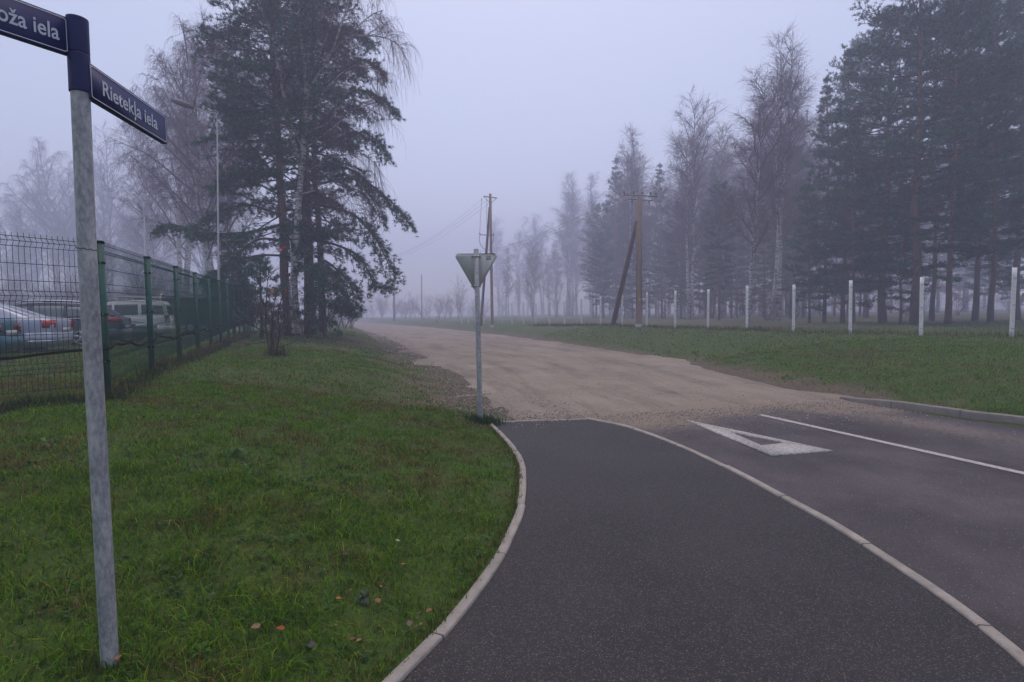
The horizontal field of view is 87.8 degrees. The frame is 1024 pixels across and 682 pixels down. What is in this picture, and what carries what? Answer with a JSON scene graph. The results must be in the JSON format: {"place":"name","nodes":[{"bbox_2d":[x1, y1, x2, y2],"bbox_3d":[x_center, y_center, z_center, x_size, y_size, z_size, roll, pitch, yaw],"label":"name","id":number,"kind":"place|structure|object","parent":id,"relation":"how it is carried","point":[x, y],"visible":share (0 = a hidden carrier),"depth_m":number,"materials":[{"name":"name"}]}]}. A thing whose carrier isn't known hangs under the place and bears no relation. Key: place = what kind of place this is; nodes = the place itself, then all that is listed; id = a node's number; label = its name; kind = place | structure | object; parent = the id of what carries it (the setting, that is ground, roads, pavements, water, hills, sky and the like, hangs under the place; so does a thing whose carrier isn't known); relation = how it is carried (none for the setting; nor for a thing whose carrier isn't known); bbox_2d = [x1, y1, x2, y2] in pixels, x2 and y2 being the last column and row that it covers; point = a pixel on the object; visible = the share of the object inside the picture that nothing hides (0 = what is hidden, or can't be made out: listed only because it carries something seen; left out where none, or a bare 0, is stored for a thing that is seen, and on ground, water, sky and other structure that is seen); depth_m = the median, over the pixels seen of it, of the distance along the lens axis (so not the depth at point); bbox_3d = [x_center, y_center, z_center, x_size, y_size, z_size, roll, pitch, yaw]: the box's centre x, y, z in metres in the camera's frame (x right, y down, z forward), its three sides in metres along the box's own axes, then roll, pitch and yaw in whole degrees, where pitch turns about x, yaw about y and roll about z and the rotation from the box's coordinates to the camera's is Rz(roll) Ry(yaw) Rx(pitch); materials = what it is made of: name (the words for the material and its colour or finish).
{"place":"outdoors","nodes":[
{"label":"outdoors","id":0,"kind":"place"},
{"bbox_2d":[0,308,1023,681],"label":"ground","id":1,"kind":"structure","parent":0,"point":[522,326],"depth_m":4.47,"materials":[{"name":"plant"}]},
{"bbox_2d":[0,319,22,352],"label":"parked car","id":2,"kind":"object","parent":1,"relation":"on","point":[7,328],"visible":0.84,"depth_m":12.44,"materials":[{"name":"teal paint"}]},
{"bbox_2d":[0,203,56,300],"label":"birch tree","id":3,"kind":"object","parent":1,"relation":"on","point":[22,259],"visible":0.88,"depth_m":117.11,"materials":[{"name":"grey plant"}]},
{"bbox_2d":[0,180,63,299],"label":"birch tree","id":4,"kind":"object","parent":1,"relation":"on","point":[24,265],"visible":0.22,"depth_m":168.56,"materials":[{"name":"grey plant"}]},
{"bbox_2d":[0,304,73,353],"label":"parked car","id":5,"kind":"object","parent":1,"relation":"on","point":[7,311],"visible":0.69,"depth_m":14.24,"materials":[{"name":"silver metal"}]},
{"bbox_2d":[29,167,79,300],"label":"birch tree","id":6,"kind":"object","parent":1,"relation":"on","point":[72,271],"visible":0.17,"depth_m":149.45,"materials":[{"name":"grey plant"}]},
{"bbox_2d":[0,135,110,298],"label":"birch tree","id":7,"kind":"object","parent":1,"relation":"on","point":[32,198],"visible":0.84,"depth_m":127.05,"materials":[{"name":"grey plant"}]},
{"bbox_2d":[13,300,132,345],"bbox_3d":[-15.659,-0.555,17.696,4.832,1.590,2.130,-2,3,-22],"label":"parked car","id":8,"kind":"object","parent":1,"relation":"on","point":[73,308],"visible":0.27,"depth_m":17.37,"materials":[{"name":"red paint"}]},
{"bbox_2d":[0,0,166,668],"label":"street name post","id":9,"kind":"object","parent":1,"relation":"on","point":[67,35],"visible":0.99,"depth_m":2.21,"materials":[{"name":"metal"}]},
{"bbox_2d":[27,635,160,681],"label":"grass tuft","id":10,"kind":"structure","parent":1,"relation":"on","point":[93,664],"depth_m":2.27,"materials":[{"name":"plant"}]},
{"bbox_2d":[53,121,136,300],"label":"birch tree","id":11,"kind":"object","parent":1,"relation":"on","point":[100,196],"visible":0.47,"depth_m":134.56,"materials":[{"name":"grey plant"}]},
{"bbox_2d":[0,232,253,394],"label":"fence","id":12,"kind":"object","parent":1,"relation":"on","point":[216,302],"visible":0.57,"depth_m":8.97,"materials":[{"name":"green metal"}]},
{"bbox_2d":[0,323,240,360],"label":"cable","id":13,"kind":"object","parent":12,"relation":"attached to","point":[65,351],"visible":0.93,"depth_m":6.77,"materials":[{"name":"black rubber"}]},
{"bbox_2d":[0,331,258,415],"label":"fence side grass","id":14,"kind":"structure","parent":1,"relation":"on","point":[54,400],"depth_m":7.37,"materials":[{"name":"plant"}]},
{"bbox_2d":[106,186,159,295],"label":"birch tree","id":15,"kind":"object","parent":1,"relation":"on","point":[134,253],"visible":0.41,"depth_m":117.20,"materials":[{"name":"grey plant"}]},
{"bbox_2d":[96,78,184,294],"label":"birch tree","id":16,"kind":"object","parent":1,"relation":"on","point":[152,214],"visible":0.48,"depth_m":90.24,"materials":[{"name":"grey plant"}]},
{"bbox_2d":[107,296,174,335],"bbox_3d":[-19.179,-1.148,26.168,4.332,2.050,2.130,-2,3,-22],"label":"parked van","id":17,"kind":"object","parent":1,"relation":"on","point":[124,304],"visible":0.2,"depth_m":25.84,"materials":[{"name":"white paint"}]},
{"bbox_2d":[137,208,176,293],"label":"birch tree","id":18,"kind":"object","parent":1,"relation":"on","point":[170,260],"visible":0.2,"depth_m":136.54,"materials":[{"name":"grey plant"}]},
{"bbox_2d":[75,330,249,402],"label":"dry grass","id":19,"kind":"structure","parent":1,"relation":"on","point":[190,354],"depth_m":11.21,"materials":[{"name":"plant"}]},
{"bbox_2d":[117,43,236,326],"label":"birch tree","id":20,"kind":"object","parent":1,"relation":"on","point":[188,251],"visible":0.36,"depth_m":55.75,"materials":[{"name":"grey plant"}]},
{"bbox_2d":[98,14,267,329],"bbox_3d":[-23.589,-12.166,39.858,9.944,23.922,11.178,1,3,31],"label":"birch tree","id":21,"kind":"object","parent":1,"relation":"on","point":[187,134],"visible":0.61,"depth_m":39.54,"materials":[{"name":"grey plant"}]},
{"bbox_2d":[170,98,219,339],"bbox_3d":[-11.678,-4.233,19.900,1.490,9.161,0.250,-3,4,-41],"label":"street lamp","id":22,"kind":"object","parent":1,"relation":"on","point":[179,102],"visible":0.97,"depth_m":20.17,"materials":[{"name":"metal"}]},
{"bbox_2d":[161,124,243,293],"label":"birch tree","id":23,"kind":"object","parent":1,"relation":"on","point":[199,248],"visible":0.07,"depth_m":109.10,"materials":[{"name":"grey plant"}]},
{"bbox_2d":[168,1,273,276],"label":"birch tree","id":24,"kind":"object","parent":1,"relation":"on","point":[249,218],"visible":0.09,"depth_m":64.36,"materials":[{"name":"grey plant"}]},
{"bbox_2d":[191,239,273,333],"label":"pine tree","id":25,"kind":"object","parent":1,"relation":"on","point":[227,254],"visible":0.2,"depth_m":27.65,"materials":[{"name":"green plant"}]},
{"bbox_2d":[1,356,492,681],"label":"leaf litter","id":26,"kind":"object","parent":1,"relation":"on","point":[307,680],"visible":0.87,"depth_m":4.68,"materials":[{"name":"plant"}]},
{"bbox_2d":[149,0,359,335],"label":"pine tree","id":27,"kind":"object","parent":1,"relation":"on","point":[232,263],"visible":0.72,"depth_m":23.64,"materials":[{"name":"green plant"}]},
{"bbox_2d":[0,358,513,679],"bbox_3d":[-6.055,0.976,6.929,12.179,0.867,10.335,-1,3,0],"label":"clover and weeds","id":28,"kind":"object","parent":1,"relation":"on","point":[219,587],"visible":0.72,"depth_m":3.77,"materials":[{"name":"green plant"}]},
{"bbox_2d":[232,252,294,338],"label":"pine tree","id":29,"kind":"object","parent":1,"relation":"on","point":[263,269],"visible":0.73,"depth_m":22.62,"materials":[{"name":"green plant"}]},
{"bbox_2d":[221,246,310,355],"bbox_3d":[-6.078,-0.994,13.554,2.184,2.794,1.447,-1,3,-8],"label":"shrub","id":30,"kind":"object","parent":1,"relation":"on","point":[271,327],"visible":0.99,"depth_m":13.48,"materials":[{"name":"brown plant"}]},
{"bbox_2d":[244,281,300,337],"bbox_3d":[-10.013,-1.283,22.142,2.348,2.569,2.214,-4,4,-43],"label":"shrub","id":31,"kind":"object","parent":1,"relation":"on","point":[268,312],"visible":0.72,"depth_m":21.99,"materials":[{"name":"plant"}]},
{"bbox_2d":[162,0,421,334],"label":"birch tree","id":32,"kind":"object","parent":1,"relation":"on","point":[300,193],"visible":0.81,"depth_m":23.38,"materials":[{"name":"grey plant"}]},
{"bbox_2d":[279,276,334,339],"bbox_3d":[-8.114,-1.266,21.542,1.972,2.618,1.871,-1,3,0],"label":"shrub","id":33,"kind":"object","parent":1,"relation":"on","point":[308,333],"visible":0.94,"depth_m":21.59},
{"bbox_2d":[246,0,368,331],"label":"pine tree","id":34,"kind":"object","parent":1,"relation":"on","point":[319,255],"visible":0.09,"depth_m":28.17,"materials":[{"name":"green plant"}]},
{"bbox_2d":[201,0,417,334],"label":"pine tree","id":35,"kind":"object","parent":1,"relation":"on","point":[290,154],"visible":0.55,"depth_m":24.80,"materials":[{"name":"green plant"}]},
{"bbox_2d":[283,258,363,336],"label":"pine tree","id":36,"kind":"object","parent":1,"relation":"on","point":[332,305],"visible":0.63,"depth_m":24.54,"materials":[{"name":"green plant"}]},
{"bbox_2d":[362,423,522,681],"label":"kerb side grass","id":37,"kind":"structure","parent":1,"relation":"on","point":[517,479],"depth_m":3.53,"materials":[{"name":"plant"}]},
{"bbox_2d":[382,423,525,681],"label":"kerb strip","id":38,"kind":"object","parent":1,"relation":"on","point":[422,650],"visible":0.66,"depth_m":3.18,"materials":[{"name":"concrete"}]},
{"bbox_2d":[456,249,496,417],"bbox_3d":[-0.533,0.027,8.213,0.632,2.867,0.120,-1,3,0],"label":"give way sign","id":39,"kind":"object","parent":1,"relation":"on","point":[476,266],"visible":0.96,"depth_m":8.19,"materials":[{"name":"metal"}]},
{"bbox_2d":[449,409,508,425],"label":"grass tuft","id":40,"kind":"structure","parent":1,"relation":"on","point":[483,420],"depth_m":8.16,"materials":[{"name":"plant"}]},
{"bbox_2d":[479,194,496,328],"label":"utility pole","id":41,"kind":"object","parent":1,"relation":"on","point":[489,221],"visible":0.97,"depth_m":47.56,"materials":[{"name":"brown wood"}]},
{"bbox_2d":[483,215,510,315],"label":"birch tree","id":42,"kind":"object","parent":1,"relation":"on","point":[500,258],"visible":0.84,"depth_m":249.46,"materials":[{"name":"grey plant"}]},
{"bbox_2d":[498,246,516,316],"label":"birch tree","id":43,"kind":"object","parent":1,"relation":"on","point":[507,276],"visible":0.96,"depth_m":140.46,"materials":[{"name":"grey plant"}]},
{"bbox_2d":[506,227,528,315],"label":"birch tree","id":44,"kind":"object","parent":1,"relation":"on","point":[518,255],"visible":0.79,"depth_m":222.98,"materials":[{"name":"grey plant"}]},
{"bbox_2d":[520,237,545,317],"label":"birch tree","id":45,"kind":"object","parent":1,"relation":"on","point":[531,273],"visible":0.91,"depth_m":121.02,"materials":[{"name":"grey plant"}]},
{"bbox_2d":[516,212,561,315],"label":"birch tree","id":46,"kind":"object","parent":1,"relation":"on","point":[539,247],"visible":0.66,"depth_m":205.27,"materials":[{"name":"grey plant"}]},
{"bbox_2d":[546,240,565,315],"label":"birch tree","id":47,"kind":"object","parent":1,"relation":"on","point":[556,272],"visible":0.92,"depth_m":154.93,"materials":[{"name":"grey plant"}]},
{"bbox_2d":[545,170,584,315],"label":"birch tree","id":48,"kind":"object","parent":1,"relation":"on","point":[566,252],"visible":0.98,"depth_m":152.54,"materials":[{"name":"grey plant"}]},
{"bbox_2d":[556,196,588,308],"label":"birch tree","id":49,"kind":"object","parent":1,"relation":"on","point":[573,278],"visible":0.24,"depth_m":179.71,"materials":[{"name":"grey plant"}]},
{"bbox_2d":[571,172,606,314],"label":"birch tree","id":50,"kind":"object","parent":1,"relation":"on","point":[584,244],"visible":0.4,"depth_m":170.74,"materials":[{"name":"grey plant"}]},
{"bbox_2d":[575,197,613,317],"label":"birch tree","id":51,"kind":"object","parent":1,"relation":"on","point":[591,228],"visible":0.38,"depth_m":99.36,"materials":[{"name":"grey plant"}]},
{"bbox_2d":[586,232,614,319],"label":"pine tree","id":52,"kind":"object","parent":1,"relation":"on","point":[601,256],"visible":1,"depth_m":74.63,"materials":[{"name":"green plant"}]},
{"bbox_2d":[577,202,629,317],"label":"pine tree","id":53,"kind":"object","parent":1,"relation":"on","point":[597,218],"visible":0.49,"depth_m":95.98,"materials":[{"name":"green plant"}]},
{"bbox_2d":[591,155,635,316],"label":"pine tree","id":54,"kind":"object","parent":1,"relation":"on","point":[613,249],"visible":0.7,"depth_m":82.99,"materials":[{"name":"green plant"}]},
{"bbox_2d":[603,158,647,317],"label":"birch tree","id":55,"kind":"object","parent":1,"relation":"on","point":[620,260],"visible":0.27,"depth_m":90.71,"materials":[{"name":"grey plant"}]},
{"bbox_2d":[602,122,663,317],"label":"birch tree","id":56,"kind":"object","parent":1,"relation":"on","point":[636,187],"visible":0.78,"depth_m":81.92,"materials":[{"name":"grey plant"}]},
{"bbox_2d":[611,191,656,327],"bbox_3d":[7.410,-4.609,32.779,2.062,8.242,4.261,-1,3,0],"label":"utility pole","id":57,"kind":"object","parent":1,"relation":"on","point":[637,227],"visible":0.91,"depth_m":30.85,"materials":[{"name":"brown wood"}]},
{"bbox_2d":[611,146,659,271],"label":"birch tree","id":58,"kind":"object","parent":1,"relation":"on","point":[649,218],"visible":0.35,"depth_m":85.50,"materials":[{"name":"grey plant"}]},
{"bbox_2d":[623,218,654,312],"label":"pine tree","id":59,"kind":"object","parent":1,"relation":"on","point":[629,277],"visible":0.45,"depth_m":69.98,"materials":[{"name":"green plant"}]},
{"bbox_2d":[643,174,677,317],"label":"birch tree","id":60,"kind":"object","parent":1,"relation":"on","point":[656,234],"visible":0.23,"depth_m":87.54,"materials":[{"name":"grey plant"}]},
{"bbox_2d":[642,162,682,316],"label":"pine tree","id":61,"kind":"object","parent":1,"relation":"on","point":[655,217],"visible":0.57,"depth_m":83.30,"materials":[{"name":"green plant"}]},
{"bbox_2d":[651,226,678,317],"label":"pine tree","id":62,"kind":"object","parent":1,"relation":"on","point":[656,268],"visible":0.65,"depth_m":76.39,"materials":[{"name":"green plant"}]},
{"bbox_2d":[658,200,697,318],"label":"pine tree","id":63,"kind":"object","parent":1,"relation":"on","point":[673,268],"visible":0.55,"depth_m":65.81,"materials":[{"name":"green plant"}]},
{"bbox_2d":[653,86,731,318],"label":"birch tree","id":64,"kind":"object","parent":1,"relation":"on","point":[688,216],"visible":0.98,"depth_m":61.01,"materials":[{"name":"grey plant"}]},
{"bbox_2d":[670,124,730,316],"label":"birch tree","id":65,"kind":"object","parent":1,"relation":"on","point":[699,310],"visible":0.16,"depth_m":89.56,"materials":[{"name":"grey plant"}]},
{"bbox_2d":[689,165,735,318],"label":"pine tree","id":66,"kind":"object","parent":1,"relation":"on","point":[712,175],"visible":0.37,"depth_m":69.72,"materials":[{"name":"green plant"}]},
{"bbox_2d":[696,201,733,318],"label":"pine tree","id":67,"kind":"object","parent":1,"relation":"on","point":[711,303],"visible":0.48,"depth_m":67.52,"materials":[{"name":"green plant"}]},
{"bbox_2d":[696,180,744,319],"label":"pine tree","id":68,"kind":"object","parent":1,"relation":"on","point":[719,259],"visible":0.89,"depth_m":48.01,"materials":[{"name":"green plant"}]},
{"bbox_2d":[695,120,748,317],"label":"birch tree","id":69,"kind":"object","parent":1,"relation":"on","point":[723,309],"visible":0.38,"depth_m":69.92,"materials":[{"name":"grey plant"}]},
{"bbox_2d":[720,204,756,317],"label":"pine tree","id":70,"kind":"object","parent":1,"relation":"on","point":[737,274],"visible":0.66,"depth_m":66.00,"materials":[{"name":"green plant"}]},
{"bbox_2d":[461,267,1023,336],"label":"wire fence","id":71,"kind":"object","parent":1,"relation":"on","point":[1013,305],"visible":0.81,"depth_m":22.47,"materials":[{"name":"metal"}]},
{"bbox_2d":[725,133,772,315],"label":"birch tree","id":72,"kind":"object","parent":1,"relation":"on","point":[745,234],"visible":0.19,"depth_m":89.40,"materials":[{"name":"brown plant"}]},
{"bbox_2d":[715,63,804,321],"bbox_3d":[18.333,-10.705,39.199,6.890,19.581,6.027,-4,7,-43],"label":"birch tree","id":73,"kind":"object","parent":1,"relation":"on","point":[763,104],"visible":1,"depth_m":38.62,"materials":[{"name":"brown plant"}]},
{"bbox_2d":[738,163,790,316],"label":"pine tree","id":74,"kind":"object","parent":1,"relation":"on","point":[761,275],"visible":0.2,"depth_m":71.88,"materials":[{"name":"green plant"}]},
{"bbox_2d":[533,322,1023,337],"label":"dry weeds","id":75,"kind":"object","parent":1,"relation":"on","point":[999,335],"visible":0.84,"depth_m":23.18,"materials":[{"name":"brown plant"}]},
{"bbox_2d":[735,19,831,320],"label":"birch tree","id":76,"kind":"object","parent":1,"relation":"on","point":[778,234],"visible":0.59,"depth_m":47.27,"materials":[{"name":"grey plant"}]},
{"bbox_2d":[763,142,831,317],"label":"pine tree","id":77,"kind":"object","parent":1,"relation":"on","point":[790,279],"visible":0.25,"depth_m":56.88,"materials":[{"name":"green plant"}]},
{"bbox_2d":[765,74,831,316],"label":"birch tree","id":78,"kind":"object","parent":1,"relation":"on","point":[797,174],"visible":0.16,"depth_m":73.99,"materials":[{"name":"brown plant"}]},
{"bbox_2d":[773,187,833,317],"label":"pine tree","id":79,"kind":"object","parent":1,"relation":"on","point":[803,303],"visible":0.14,"depth_m":60.43,"materials":[{"name":"green plant"}]},
{"bbox_2d":[781,168,833,322],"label":"pine tree","id":80,"kind":"object","parent":1,"relation":"on","point":[808,220],"visible":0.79,"depth_m":37.58,"materials":[{"name":"green plant"}]},
{"bbox_2d":[783,75,866,322],"bbox_3d":[22.455,-9.877,37.792,5.357,17.987,5.280,0,3,12],"label":"pine tree","id":81,"kind":"object","parent":1,"relation":"on","point":[822,131],"visible":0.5,"depth_m":37.43,"materials":[{"name":"green plant"}]},
{"bbox_2d":[799,48,897,322],"bbox_3d":[22.584,-10.150,35.536,6.017,18.769,5.930,2,4,41],"label":"pine tree","id":82,"kind":"object","parent":1,"relation":"on","point":[823,250],"visible":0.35,"depth_m":35.31,"materials":[{"name":"green plant"}]},
{"bbox_2d":[817,118,885,323],"bbox_3d":[20.854,-7.257,32.788,3.708,13.041,3.812,1,3,27],"label":"pine tree","id":83,"kind":"object","parent":1,"relation":"on","point":[854,237],"visible":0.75,"depth_m":32.54,"materials":[{"name":"green plant"}]},
{"bbox_2d":[806,28,916,317],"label":"pine tree","id":84,"kind":"object","parent":1,"relation":"on","point":[865,295],"visible":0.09,"depth_m":56.44,"materials":[{"name":"green plant"}]},
{"bbox_2d":[798,2,992,322],"bbox_3d":[23.307,-10.732,33.261,9.546,20.048,9.207,-1,3,-7],"label":"pine tree","id":85,"kind":"object","parent":1,"relation":"on","point":[881,311],"visible":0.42,"depth_m":32.34,"materials":[{"name":"green plant"}]},
{"bbox_2d":[871,168,932,323],"bbox_3d":[22.699,-5.383,30.851,2.746,9.289,2.823,-3,4,-40],"label":"pine tree","id":86,"kind":"object","parent":1,"relation":"on","point":[900,283],"visible":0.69,"depth_m":30.83,"materials":[{"name":"green plant"}]},
{"bbox_2d":[820,0,1023,323],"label":"pine tree","id":87,"kind":"object","parent":1,"relation":"on","point":[896,21],"visible":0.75,"depth_m":29.05,"materials":[{"name":"green plant"}]},
{"bbox_2d":[877,5,987,320],"bbox_3d":[29.975,-12.343,37.925,7.441,22.592,7.440,1,3,25],"label":"pine tree","id":88,"kind":"object","parent":1,"relation":"on","point":[932,302],"visible":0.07,"depth_m":37.71,"materials":[{"name":"green plant"}]},
{"bbox_2d":[900,163,975,312],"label":"pine tree","id":89,"kind":"object","parent":1,"relation":"on","point":[940,289],"visible":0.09,"depth_m":105.59,"materials":[{"name":"green plant"}]},
{"bbox_2d":[884,0,1023,324],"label":"pine tree","id":90,"kind":"object","parent":1,"relation":"on","point":[975,68],"visible":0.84,"depth_m":27.72,"materials":[{"name":"green plant"}]},
{"bbox_2d":[923,0,1023,321],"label":"pine tree","id":91,"kind":"object","parent":1,"relation":"on","point":[995,242],"visible":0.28,"depth_m":30.36,"materials":[{"name":"green plant"}]},
{"bbox_2d":[924,0,1023,320],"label":"pine tree","id":92,"kind":"object","parent":1,"relation":"on","point":[975,308],"visible":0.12,"depth_m":35.41,"materials":[{"name":"green plant"}]},
{"bbox_2d":[939,143,1023,315],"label":"pine tree","id":93,"kind":"object","parent":1,"relation":"on","point":[969,284],"visible":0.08,"depth_m":60.46,"materials":[{"name":"green plant"}]},
{"bbox_2d":[943,26,1023,319],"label":"pine tree","id":94,"kind":"object","parent":1,"relation":"on","point":[1018,254],"visible":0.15,"depth_m":38.62,"materials":[{"name":"green plant"}]},
{"bbox_2d":[973,13,1023,275],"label":"pine tree","id":95,"kind":"object","parent":1,"relation":"on","point":[1018,214],"visible":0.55,"depth_m":29.54,"materials":[{"name":"green plant"}]},
{"bbox_2d":[0,0,1023,317],"label":"sky","id":96,"kind":"structure","parent":0,"point":[514,96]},
{"bbox_2d":[343,321,855,420],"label":"gravel road","id":97,"kind":"structure","parent":0,"point":[541,369],"depth_m":13.72,"materials":[{"name":"gravel"}]},
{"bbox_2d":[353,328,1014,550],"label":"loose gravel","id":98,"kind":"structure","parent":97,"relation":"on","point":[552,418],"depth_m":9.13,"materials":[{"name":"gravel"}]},
{"bbox_2d":[402,419,1023,681],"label":"cycle path","id":99,"kind":"structure","parent":0,"point":[632,555],"depth_m":3.20,"materials":[{"name":"asphalt"}]},
{"bbox_2d":[601,400,1023,650],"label":"road","id":100,"kind":"structure","parent":0,"point":[941,473],"depth_m":5.46,"materials":[{"name":"asphalt"}]},
{"bbox_2d":[584,417,1023,666],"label":"kerb strip","id":101,"kind":"object","parent":100,"relation":"on","point":[1012,649],"visible":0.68,"depth_m":3.58,"materials":[{"name":"concrete"}]},
{"bbox_2d":[840,397,1023,424],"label":"kerb strip","id":102,"kind":"object","parent":100,"relation":"on","point":[956,412],"visible":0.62,"depth_m":8.52,"materials":[{"name":"concrete"}]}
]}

